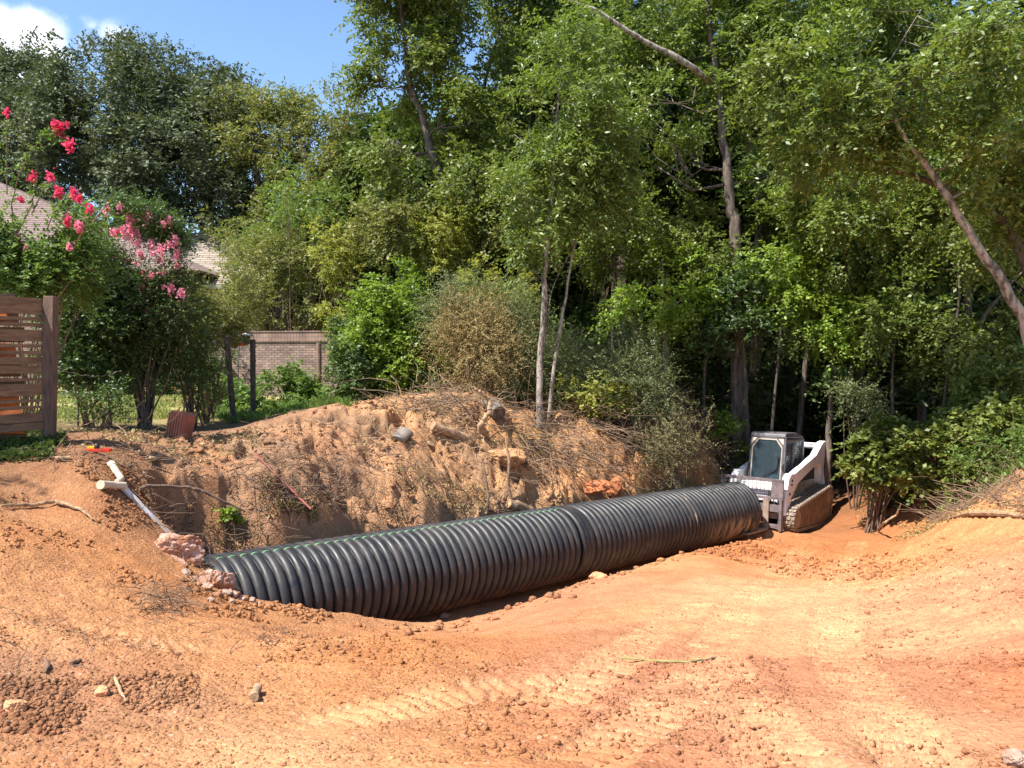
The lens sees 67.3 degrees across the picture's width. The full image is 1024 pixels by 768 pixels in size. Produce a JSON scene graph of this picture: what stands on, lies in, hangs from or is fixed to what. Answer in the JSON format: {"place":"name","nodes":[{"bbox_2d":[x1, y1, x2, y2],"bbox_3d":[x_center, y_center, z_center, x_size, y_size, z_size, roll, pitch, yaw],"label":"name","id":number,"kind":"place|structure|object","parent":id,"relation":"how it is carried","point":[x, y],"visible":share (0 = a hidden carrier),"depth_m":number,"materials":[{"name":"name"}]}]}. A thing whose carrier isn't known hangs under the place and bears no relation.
{"place":"outdoors","nodes":[
{"label":"outdoors","id":0,"kind":"place"},
{"bbox_2d":[19,390,223,423],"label":"grass","id":1,"kind":"structure","parent":0,"point":[163,403],"depth_m":18.68,"materials":[{"name":"green plant"}]},
{"bbox_2d":[0,373,1023,767],"bbox_3d":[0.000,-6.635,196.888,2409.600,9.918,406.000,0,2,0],"label":"ground","id":2,"kind":"structure","parent":0,"point":[686,585],"depth_m":5.92,"materials":[{"name":"soil"}]},
{"bbox_2d":[0,293,58,438],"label":"slatted fence","id":3,"kind":"object","parent":2,"relation":"on","point":[15,422],"visible":0.94,"depth_m":9.62,"materials":[{"name":"brown wood"}]},
{"bbox_2d":[0,430,67,461],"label":"ivy","id":4,"kind":"object","parent":2,"relation":"on","point":[35,444],"visible":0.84,"depth_m":9.05,"materials":[{"name":"green plant"}]},
{"bbox_2d":[0,25,111,209],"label":"live oak","id":5,"kind":"object","parent":2,"relation":"on","point":[10,71],"visible":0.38,"depth_m":39.25,"materials":[{"name":"green plant"}]},
{"bbox_2d":[0,107,129,433],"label":"crepe myrtle","id":6,"kind":"object","parent":2,"relation":"on","point":[40,270],"visible":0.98,"depth_m":11.35,"materials":[{"name":"green plant"}]},
{"bbox_2d":[19,281,144,427],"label":"dark shrub","id":7,"kind":"object","parent":2,"relation":"on","point":[87,352],"visible":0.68,"depth_m":14.08,"materials":[{"name":"green plant"}]},
{"bbox_2d":[59,368,138,429],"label":"dark shrub","id":8,"kind":"object","parent":2,"relation":"on","point":[104,413],"visible":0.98,"depth_m":13.21,"materials":[{"name":"green plant"}]},
{"bbox_2d":[0,23,244,238],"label":"live oak","id":9,"kind":"object","parent":2,"relation":"on","point":[131,74],"visible":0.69,"depth_m":36.03,"materials":[{"name":"green plant"}]},
{"bbox_2d":[33,184,214,428],"bbox_3d":[-7.550,-1.451,14.989,3.298,4.794,2.900,-1,2,-20],"label":"crepe myrtle","id":10,"kind":"object","parent":2,"relation":"on","point":[160,288],"visible":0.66,"depth_m":14.82,"materials":[{"name":"green plant"}]},
{"bbox_2d":[96,460,171,532],"bbox_3d":[-4.426,1.415,8.792,0.963,0.988,0.719,0,2,14],"label":"drain pipe","id":11,"kind":"object","parent":2,"relation":"on","point":[119,483],"visible":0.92,"depth_m":8.86,"materials":[{"name":"white plastic"}]},
{"bbox_2d":[0,182,282,386],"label":"brick house","id":12,"kind":"structure","parent":2,"relation":"on","point":[201,261],"depth_m":31.41,"materials":[{"name":"brown"}]},
{"bbox_2d":[154,533,204,565],"bbox_3d":[-3.665,1.816,8.416,0.564,0.441,0.376,18,-1,-28],"label":"concrete chunk","id":13,"kind":"object","parent":2,"relation":"on","point":[188,548],"visible":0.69,"depth_m":8.31,"materials":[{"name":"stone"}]},
{"bbox_2d":[118,554,241,612],"bbox_3d":[-3.167,2.919,7.979,0.809,2.958,5.073,0,2,-12],"label":"brush","id":14,"kind":"object","parent":2,"relation":"on","point":[172,598],"visible":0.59,"depth_m":6.34,"materials":[{"name":"brown plant"}]},
{"bbox_2d":[165,410,195,438],"bbox_3d":[-5.376,0.654,12.472,0.368,0.430,0.255,7,-4,22],"label":"grooved block","id":15,"kind":"object","parent":2,"relation":"on","point":[182,423],"depth_m":12.38,"materials":[{"name":"ceramic"}]},
{"bbox_2d":[142,308,238,428],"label":"shrub","id":16,"kind":"object","parent":2,"relation":"on","point":[199,360],"visible":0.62,"depth_m":16.05,"materials":[{"name":"green plant"}]},
{"bbox_2d":[133,51,265,246],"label":"live oak","id":17,"kind":"object","parent":2,"relation":"on","point":[233,187],"visible":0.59,"depth_m":35.19,"materials":[{"name":"green plant"}]},
{"bbox_2d":[6,414,423,553],"bbox_3d":[-4.090,1.367,11.738,3.040,2.144,6.707,1,2,37],"label":"brush","id":18,"kind":"object","parent":2,"relation":"on","point":[138,453],"visible":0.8,"depth_m":10.89,"materials":[{"name":"brown plant"}]},
{"bbox_2d":[127,455,314,556],"bbox_3d":[-3.806,2.619,10.105,1.727,3.439,2.894,1,2,27],"label":"brush","id":19,"kind":"object","parent":2,"relation":"on","point":[250,476],"visible":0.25,"depth_m":10.50,"materials":[{"name":"brown plant"}]},
{"bbox_2d":[155,227,287,421],"bbox_3d":[-6.710,-1.283,17.439,3.267,4.384,2.120,-2,2,-40],"label":"wispy shrub","id":20,"kind":"object","parent":2,"relation":"on","point":[241,325],"visible":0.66,"depth_m":17.44,"materials":[{"name":"green plant"}]},
{"bbox_2d":[192,374,281,409],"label":"azalea hedge","id":21,"kind":"object","parent":2,"relation":"on","point":[243,396],"visible":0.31,"depth_m":20.51,"materials":[{"name":"green plant"}]},
{"bbox_2d":[192,72,319,255],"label":"broadleaf tree","id":22,"kind":"object","parent":2,"relation":"on","point":[254,97],"visible":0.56,"depth_m":34.63,"materials":[{"name":"green plant"}]},
{"bbox_2d":[199,331,340,396],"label":"garden wall","id":23,"kind":"structure","parent":2,"relation":"on","point":[274,348],"depth_m":24.80,"materials":[{"name":"brown brick"}]},
{"bbox_2d":[202,395,364,422],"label":"grass","id":24,"kind":"structure","parent":2,"relation":"on","point":[264,412],"depth_m":17.37,"materials":[{"name":"green plant"}]},
{"bbox_2d":[203,214,364,330],"bbox_3d":[-7.815,-2.767,27.108,5.870,6.252,4.178,-1,2,-17],"label":"sumac shrub","id":25,"kind":"object","parent":2,"relation":"on","point":[269,258],"visible":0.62,"depth_m":26.59,"materials":[{"name":"green plant"}]},
{"bbox_2d":[206,167,374,330],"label":"broadleaf tree","id":26,"kind":"object","parent":2,"relation":"on","point":[298,196],"visible":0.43,"depth_m":29.87,"materials":[{"name":"green plant"}]},
{"bbox_2d":[256,355,328,403],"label":"azalea hedge","id":27,"kind":"object","parent":2,"relation":"on","point":[302,389],"visible":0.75,"depth_m":21.41,"materials":[{"name":"green plant"}]},
{"bbox_2d":[215,62,373,330],"bbox_3d":[-8.852,-7.074,33.993,6.879,14.434,7.377,0,2,0],"label":"broadleaf tree","id":28,"kind":"object","parent":2,"relation":"on","point":[324,146],"visible":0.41,"depth_m":33.47,"materials":[{"name":"green plant"}]},
{"bbox_2d":[240,150,360,330],"bbox_3d":[-7.234,-3.831,26.684,4.603,8.413,3.196,1,2,16],"label":"sumac shrub","id":29,"kind":"object","parent":2,"relation":"on","point":[288,212],"visible":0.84,"depth_m":26.62,"materials":[{"name":"green plant"}]},
{"bbox_2d":[299,213,369,378],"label":"slender tree","id":30,"kind":"object","parent":2,"relation":"on","point":[333,270],"visible":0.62,"depth_m":24.00,"materials":[{"name":"green plant"}]},
{"bbox_2d":[299,102,411,378],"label":"tree","id":31,"kind":"object","parent":2,"relation":"on","point":[348,164],"visible":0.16,"depth_m":31.97,"materials":[{"name":"green plant"}]},
{"bbox_2d":[203,423,556,552],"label":"weeds","id":32,"kind":"object","parent":2,"relation":"on","point":[291,505],"visible":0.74,"depth_m":11.04,"materials":[{"name":"brown plant"}]},
{"bbox_2d":[318,306,463,401],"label":"green bush","id":33,"kind":"object","parent":2,"relation":"on","point":[336,356],"visible":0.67,"depth_m":19.02,"materials":[{"name":"green plant"}]},
{"bbox_2d":[202,507,581,620],"bbox_3d":[-1.404,2.710,11.136,1.290,1.290,6.107,2,0,45],"label":"culvert pipe","id":34,"kind":"object","parent":2,"relation":"on","point":[406,573],"visible":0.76,"depth_m":10.54,"materials":[{"name":"black plastic"}]},
{"bbox_2d":[219,408,567,528],"bbox_3d":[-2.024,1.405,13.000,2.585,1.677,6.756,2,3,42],"label":"brush","id":35,"kind":"object","parent":2,"relation":"on","point":[318,465],"visible":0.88,"depth_m":12.16,"materials":[{"name":"brown plant"}]},
{"bbox_2d":[335,191,451,391],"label":"maple tree","id":36,"kind":"object","parent":2,"relation":"on","point":[389,219],"visible":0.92,"depth_m":21.97,"materials":[{"name":"green plant"}]},
{"bbox_2d":[328,253,459,395],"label":"green bush","id":37,"kind":"object","parent":2,"relation":"on","point":[382,315],"visible":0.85,"depth_m":19.19,"materials":[{"name":"green plant"}]},
{"bbox_2d":[345,156,446,349],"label":"tree","id":38,"kind":"object","parent":2,"relation":"on","point":[373,268],"visible":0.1,"depth_m":29.80,"materials":[{"name":"green plant"}]},
{"bbox_2d":[93,391,721,538],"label":"clods","id":39,"kind":"object","parent":2,"relation":"on","point":[225,458],"visible":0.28,"depth_m":12.85,"materials":[{"name":"soil"}]},
{"bbox_2d":[330,0,532,389],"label":"tall tree","id":40,"kind":"object","parent":2,"relation":"on","point":[437,32],"visible":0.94,"depth_m":23.20,"materials":[{"name":"green plant"}]},
{"bbox_2d":[368,80,504,386],"bbox_3d":[-2.241,-5.763,29.780,6.838,12.054,6.260,0,2,0],"label":"tree","id":41,"kind":"object","parent":2,"relation":"on","point":[403,142],"visible":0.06,"depth_m":29.48,"materials":[{"name":"green plant"}]},
{"bbox_2d":[400,272,549,405],"bbox_3d":[-0.723,-0.734,17.897,3.157,3.783,3.338,-1,2,-38],"label":"dry bush","id":42,"kind":"object","parent":2,"relation":"on","point":[469,340],"visible":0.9,"depth_m":17.62,"materials":[{"name":"brown plant"}]},
{"bbox_2d":[406,190,549,385],"bbox_3d":[-1.205,-2.669,21.623,4.441,5.874,2.445,2,3,44],"label":"yellowing shrub","id":43,"kind":"object","parent":2,"relation":"on","point":[448,252],"visible":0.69,"depth_m":21.74,"materials":[{"name":"green plant"}]},
{"bbox_2d":[398,263,583,409],"bbox_3d":[-0.480,-1.009,18.738,4.896,4.140,3.671,0,2,0],"label":"feathery shrub","id":44,"kind":"object","parent":2,"relation":"on","point":[514,308],"visible":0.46,"depth_m":18.43,"materials":[{"name":"green plant"}]},
{"bbox_2d":[434,0,555,388],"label":"tall tree","id":45,"kind":"object","parent":2,"relation":"on","point":[496,15],"visible":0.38,"depth_m":25.49,"materials":[{"name":"green plant"}]},
{"bbox_2d":[453,153,563,388],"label":"maple tree","id":46,"kind":"object","parent":2,"relation":"on","point":[498,232],"visible":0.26,"depth_m":22.03,"materials":[{"name":"green plant"}]},
{"bbox_2d":[0,457,1023,767],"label":"pebbles","id":47,"kind":"object","parent":2,"relation":"on","point":[44,693],"visible":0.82,"depth_m":4.15,"materials":[{"name":"soil"}]},
{"bbox_2d":[463,70,588,390],"bbox_3d":[0.637,-5.411,27.452,5.412,11.766,6.590,1,2,28],"label":"tree","id":48,"kind":"object","parent":2,"relation":"on","point":[494,256],"visible":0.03,"depth_m":26.62,"materials":[{"name":"green plant"}]},
{"bbox_2d":[343,352,713,449],"bbox_3d":[3.974,0.709,22.427,5.433,3.221,22.020,1,2,34],"label":"brush","id":49,"kind":"object","parent":2,"relation":"on","point":[437,400],"visible":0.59,"depth_m":15.84,"materials":[{"name":"brown plant"}]},
{"bbox_2d":[56,421,1022,540],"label":"leaf litter","id":50,"kind":"object","parent":2,"relation":"on","point":[914,534],"visible":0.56,"depth_m":12.16,"materials":[{"name":"brown plant"}]},
{"bbox_2d":[486,223,612,392],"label":"maple tree","id":51,"kind":"object","parent":2,"relation":"on","point":[597,279],"visible":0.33,"depth_m":21.43,"materials":[{"name":"green plant"}]},
{"bbox_2d":[465,408,655,500],"bbox_3d":[1.146,1.382,15.754,3.096,1.959,4.992,1,2,39],"label":"brush","id":52,"kind":"object","parent":2,"relation":"on","point":[559,451],"visible":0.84,"depth_m":15.71,"materials":[{"name":"brown plant"}]},
{"bbox_2d":[341,537,789,636],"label":"clods","id":53,"kind":"object","parent":2,"relation":"on","point":[407,631],"visible":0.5,"depth_m":10.23,"materials":[{"name":"soil"}]},
{"bbox_2d":[475,0,658,431],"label":"ash sapling","id":54,"kind":"object","parent":2,"relation":"on","point":[533,168],"visible":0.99,"depth_m":16.73,"materials":[{"name":"green plant"}]},
{"bbox_2d":[504,319,667,427],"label":"feathery shrub","id":55,"kind":"object","parent":2,"relation":"on","point":[581,364],"visible":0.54,"depth_m":17.93,"materials":[{"name":"green plant"}]},
{"bbox_2d":[533,300,646,395],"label":"understory shrub","id":56,"kind":"object","parent":2,"relation":"on","point":[587,316],"visible":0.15,"depth_m":22.11,"materials":[{"name":"green plant"}]},
{"bbox_2d":[532,132,654,432],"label":"ash sapling","id":57,"kind":"object","parent":2,"relation":"on","point":[603,211],"visible":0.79,"depth_m":17.22,"materials":[{"name":"green plant"}]},
{"bbox_2d":[521,122,669,391],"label":"tree","id":58,"kind":"object","parent":2,"relation":"on","point":[577,297],"visible":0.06,"depth_m":25.49,"materials":[{"name":"green plant"}]},
{"bbox_2d":[554,367,639,426],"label":"leafy vine","id":59,"kind":"object","parent":2,"relation":"on","point":[595,393],"visible":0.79,"depth_m":17.15,"materials":[{"name":"green plant"}]},
{"bbox_2d":[214,97,988,392],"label":"woods","id":60,"kind":"object","parent":2,"relation":"on","point":[387,107],"visible":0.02,"depth_m":40.93,"materials":[{"name":"green plant"}]},
{"bbox_2d":[511,0,692,361],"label":"tall tree","id":61,"kind":"object","parent":2,"relation":"on","point":[668,113],"visible":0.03,"depth_m":26.91,"materials":[{"name":"green plant"}]},
{"bbox_2d":[534,75,698,353],"bbox_3d":[3.436,-4.588,26.687,6.190,12.166,5.826,0,2,0],"label":"tree","id":62,"kind":"object","parent":2,"relation":"on","point":[666,193],"visible":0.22,"depth_m":25.75,"materials":[{"name":"green plant"}]},
{"bbox_2d":[558,177,678,378],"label":"maple tree","id":63,"kind":"object","parent":2,"relation":"on","point":[613,242],"visible":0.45,"depth_m":20.77,"materials":[{"name":"green plant"}]},
{"bbox_2d":[567,308,698,454],"bbox_3d":[2.745,-0.010,17.692,3.160,3.524,2.721,0,2,0],"label":"feathery shrub","id":64,"kind":"object","parent":2,"relation":"on","point":[643,371],"visible":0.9,"depth_m":17.35,"materials":[{"name":"green plant"}]},
{"bbox_2d":[551,481,761,581],"bbox_3d":[2.979,2.827,15.521,1.294,1.294,6.284,2,0,45],"label":"culvert pipe","id":65,"kind":"object","parent":2,"relation":"on","point":[618,532],"visible":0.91,"depth_m":14.64,"materials":[{"name":"black plastic"}]},
{"bbox_2d":[602,323,712,415],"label":"understory shrub","id":66,"kind":"object","parent":2,"relation":"on","point":[696,383],"visible":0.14,"depth_m":21.34,"materials":[{"name":"green plant"}]},
{"bbox_2d":[585,226,732,402],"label":"maple tree","id":67,"kind":"object","parent":2,"relation":"on","point":[664,320],"visible":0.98,"depth_m":20.01,"materials":[{"name":"green plant"}]},
{"bbox_2d":[558,349,761,490],"bbox_3d":[6.259,0.902,24.154,4.580,4.015,19.411,1,2,24],"label":"brush","id":68,"kind":"object","parent":2,"relation":"on","point":[723,456],"visible":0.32,"depth_m":18.11,"materials":[{"name":"plant"}]},
{"bbox_2d":[585,393,742,491],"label":"feathery shrub","id":69,"kind":"object","parent":2,"relation":"on","point":[670,432],"visible":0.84,"depth_m":16.84,"materials":[{"name":"green plant"}]},
{"bbox_2d":[619,178,738,412],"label":"maple tree","id":70,"kind":"object","parent":2,"relation":"on","point":[679,223],"visible":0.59,"depth_m":21.39,"materials":[{"name":"green plant"}]},
{"bbox_2d":[604,22,754,372],"bbox_3d":[6.162,-6.093,28.883,6.410,16.002,6.099,0,2,14],"label":"tree","id":71,"kind":"object","parent":2,"relation":"on","point":[709,174],"visible":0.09,"depth_m":27.75,"materials":[{"name":"green plant"}]},
{"bbox_2d":[547,0,866,472],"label":"pecan tree","id":72,"kind":"object","parent":2,"relation":"on","point":[686,23],"visible":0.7,"depth_m":20.63,"materials":[{"name":"green plant"}]},
{"bbox_2d":[663,220,750,438],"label":"maple tree","id":73,"kind":"object","parent":2,"relation":"on","point":[711,259],"visible":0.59,"depth_m":20.57,"materials":[{"name":"green plant"}]},
{"bbox_2d":[653,1,773,405],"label":"tree","id":74,"kind":"object","parent":2,"relation":"on","point":[719,364],"visible":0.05,"depth_m":29.27,"materials":[{"name":"green plant"}]},
{"bbox_2d":[675,357,779,458],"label":"understory shrub","id":75,"kind":"object","parent":2,"relation":"on","point":[752,401],"visible":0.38,"depth_m":22.12,"materials":[{"name":"green plant"}]},
{"bbox_2d":[700,403,768,480],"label":"leafy shrub","id":76,"kind":"object","parent":2,"relation":"on","point":[729,431],"visible":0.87,"depth_m":19.59,"materials":[{"name":"green plant"}]},
{"bbox_2d":[662,246,822,476],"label":"maple tree","id":77,"kind":"object","parent":2,"relation":"on","point":[745,310],"visible":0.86,"depth_m":19.84,"materials":[{"name":"green plant"}]},
{"bbox_2d":[565,0,933,436],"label":"pale limbed tree","id":78,"kind":"object","parent":2,"relation":"on","point":[700,74],"visible":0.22,"depth_m":20.97,"materials":[{"name":"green plant"}]},
{"bbox_2d":[686,99,841,448],"bbox_3d":[9.155,-4.218,27.265,6.003,13.278,6.185,0,2,0],"label":"tree","id":79,"kind":"object","parent":2,"relation":"on","point":[737,155],"visible":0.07,"depth_m":26.94,"materials":[{"name":"green plant"}]},
{"bbox_2d":[721,431,833,534],"bbox_3d":[6.276,2.295,18.689,1.800,2.266,4.198,2,-2,40],"label":"track loader","id":80,"kind":"object","parent":2,"relation":"on","point":[793,493],"visible":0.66,"depth_m":18.53,"materials":[{"name":"metal"}]},
{"bbox_2d":[724,227,836,471],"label":"maple tree","id":81,"kind":"object","parent":2,"relation":"on","point":[784,268],"visible":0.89,"depth_m":19.14,"materials":[{"name":"green plant"}]},
{"bbox_2d":[720,345,851,462],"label":"understory shrub","id":82,"kind":"object","parent":2,"relation":"on","point":[791,414],"visible":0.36,"depth_m":24.17,"materials":[{"name":"green plant"}]},
{"bbox_2d":[742,143,905,458],"bbox_3d":[8.932,-1.793,21.988,4.576,10.068,3.681,0,2,0],"label":"maple tree","id":83,"kind":"object","parent":2,"relation":"on","point":[768,239],"visible":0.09,"depth_m":22.03,"materials":[{"name":"green plant"}]},
{"bbox_2d":[763,264,900,485],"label":"maple tree","id":84,"kind":"object","parent":2,"relation":"on","point":[830,333],"visible":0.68,"depth_m":19.16,"materials":[{"name":"green plant"}]},
{"bbox_2d":[747,156,935,407],"bbox_3d":[8.958,-1.762,19.093,5.859,7.832,3.854,-1,2,-24],"label":"maple tree","id":85,"kind":"object","parent":2,"relation":"on","point":[840,220],"visible":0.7,"depth_m":18.10,"materials":[{"name":"green plant"}]},
{"bbox_2d":[781,339,914,441],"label":"understory shrub","id":86,"kind":"object","parent":2,"relation":"on","point":[837,428],"visible":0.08,"depth_m":25.59,"materials":[{"name":"green plant"}]},
{"bbox_2d":[742,0,976,461],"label":"maple tree","id":87,"kind":"object","parent":2,"relation":"on","point":[923,8],"visible":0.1,"depth_m":21.80,"materials":[{"name":"green plant"}]},
{"bbox_2d":[819,366,901,510],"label":"leafy shrub","id":88,"kind":"object","parent":2,"relation":"on","point":[851,386],"visible":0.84,"depth_m":18.45,"materials":[{"name":"green plant"}]},
{"bbox_2d":[714,31,1023,293],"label":"leaning tree","id":89,"kind":"object","parent":2,"relation":"on","point":[1008,226],"visible":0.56,"depth_m":14.86,"materials":[{"name":"green plant"}]},
{"bbox_2d":[813,218,934,484],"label":"maple tree","id":90,"kind":"object","parent":2,"relation":"on","point":[836,279],"visible":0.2,"depth_m":20.63,"materials":[{"name":"green plant"}]},
{"bbox_2d":[829,412,943,533],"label":"leafy shrub","id":91,"kind":"object","parent":2,"relation":"on","point":[872,445],"visible":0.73,"depth_m":17.00,"materials":[{"name":"green plant"}]},
{"bbox_2d":[760,0,1023,346],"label":"leaning tree","id":92,"kind":"object","parent":2,"relation":"on","point":[879,137],"visible":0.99,"depth_m":13.60,"materials":[{"name":"green plant"}]},
{"bbox_2d":[835,252,967,505],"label":"maple tree","id":93,"kind":"object","parent":2,"relation":"on","point":[907,303],"visible":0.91,"depth_m":17.72,"materials":[{"name":"green plant"}]},
{"bbox_2d":[804,355,1004,460],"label":"tree","id":94,"kind":"object","parent":2,"relation":"on","point":[825,379],"visible":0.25,"depth_m":18.81,"materials":[{"name":"green plant"}]},
{"bbox_2d":[845,293,976,420],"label":"understory shrub","id":95,"kind":"object","parent":2,"relation":"on","point":[903,395],"visible":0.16,"depth_m":21.63,"materials":[{"name":"green plant"}]},
{"bbox_2d":[826,178,1023,423],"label":"maple tree","id":96,"kind":"object","parent":2,"relation":"on","point":[864,262],"visible":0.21,"depth_m":19.18,"materials":[{"name":"green plant"}]},
{"bbox_2d":[859,4,1023,355],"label":"maple tree","id":97,"kind":"object","parent":2,"relation":"on","point":[937,161],"visible":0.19,"depth_m":17.71,"materials":[{"name":"green plant"}]},
{"bbox_2d":[862,245,1023,403],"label":"maple tree","id":98,"kind":"object","parent":2,"relation":"on","point":[977,341],"visible":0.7,"depth_m":17.08,"materials":[{"name":"green plant"}]},
{"bbox_2d":[881,381,1023,512],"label":"leafy shrub","id":99,"kind":"object","parent":2,"relation":"on","point":[959,417],"visible":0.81,"depth_m":15.36,"materials":[{"name":"green plant"}]},
{"bbox_2d":[883,175,1023,464],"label":"maple tree","id":100,"kind":"object","parent":2,"relation":"on","point":[933,243],"visible":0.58,"depth_m":17.07,"materials":[{"name":"green plant"}]},
{"bbox_2d":[902,453,1023,522],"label":"brush","id":101,"kind":"object","parent":2,"relation":"on","point":[979,495],"visible":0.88,"depth_m":12.81,"materials":[{"name":"brown plant"}]},
{"bbox_2d":[911,421,1023,513],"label":"undergrowth","id":102,"kind":"object","parent":2,"relation":"on","point":[1007,471],"visible":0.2,"depth_m":13.99,"materials":[{"name":"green plant"}]},
{"bbox_2d":[933,341,1023,409],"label":"maple tree","id":103,"kind":"object","parent":2,"relation":"on","point":[1012,378],"visible":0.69,"depth_m":15.69,"materials":[{"name":"green plant"}]},
{"bbox_2d":[939,421,1023,487],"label":"green weed","id":104,"kind":"object","parent":2,"relation":"on","point":[1007,457],"visible":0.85,"depth_m":13.46,"materials":[{"name":"green plant"}]},
{"bbox_2d":[0,0,1023,344],"label":"sky","id":105,"kind":"structure","parent":0,"point":[291,39],"materials":[{"name":"blue"}]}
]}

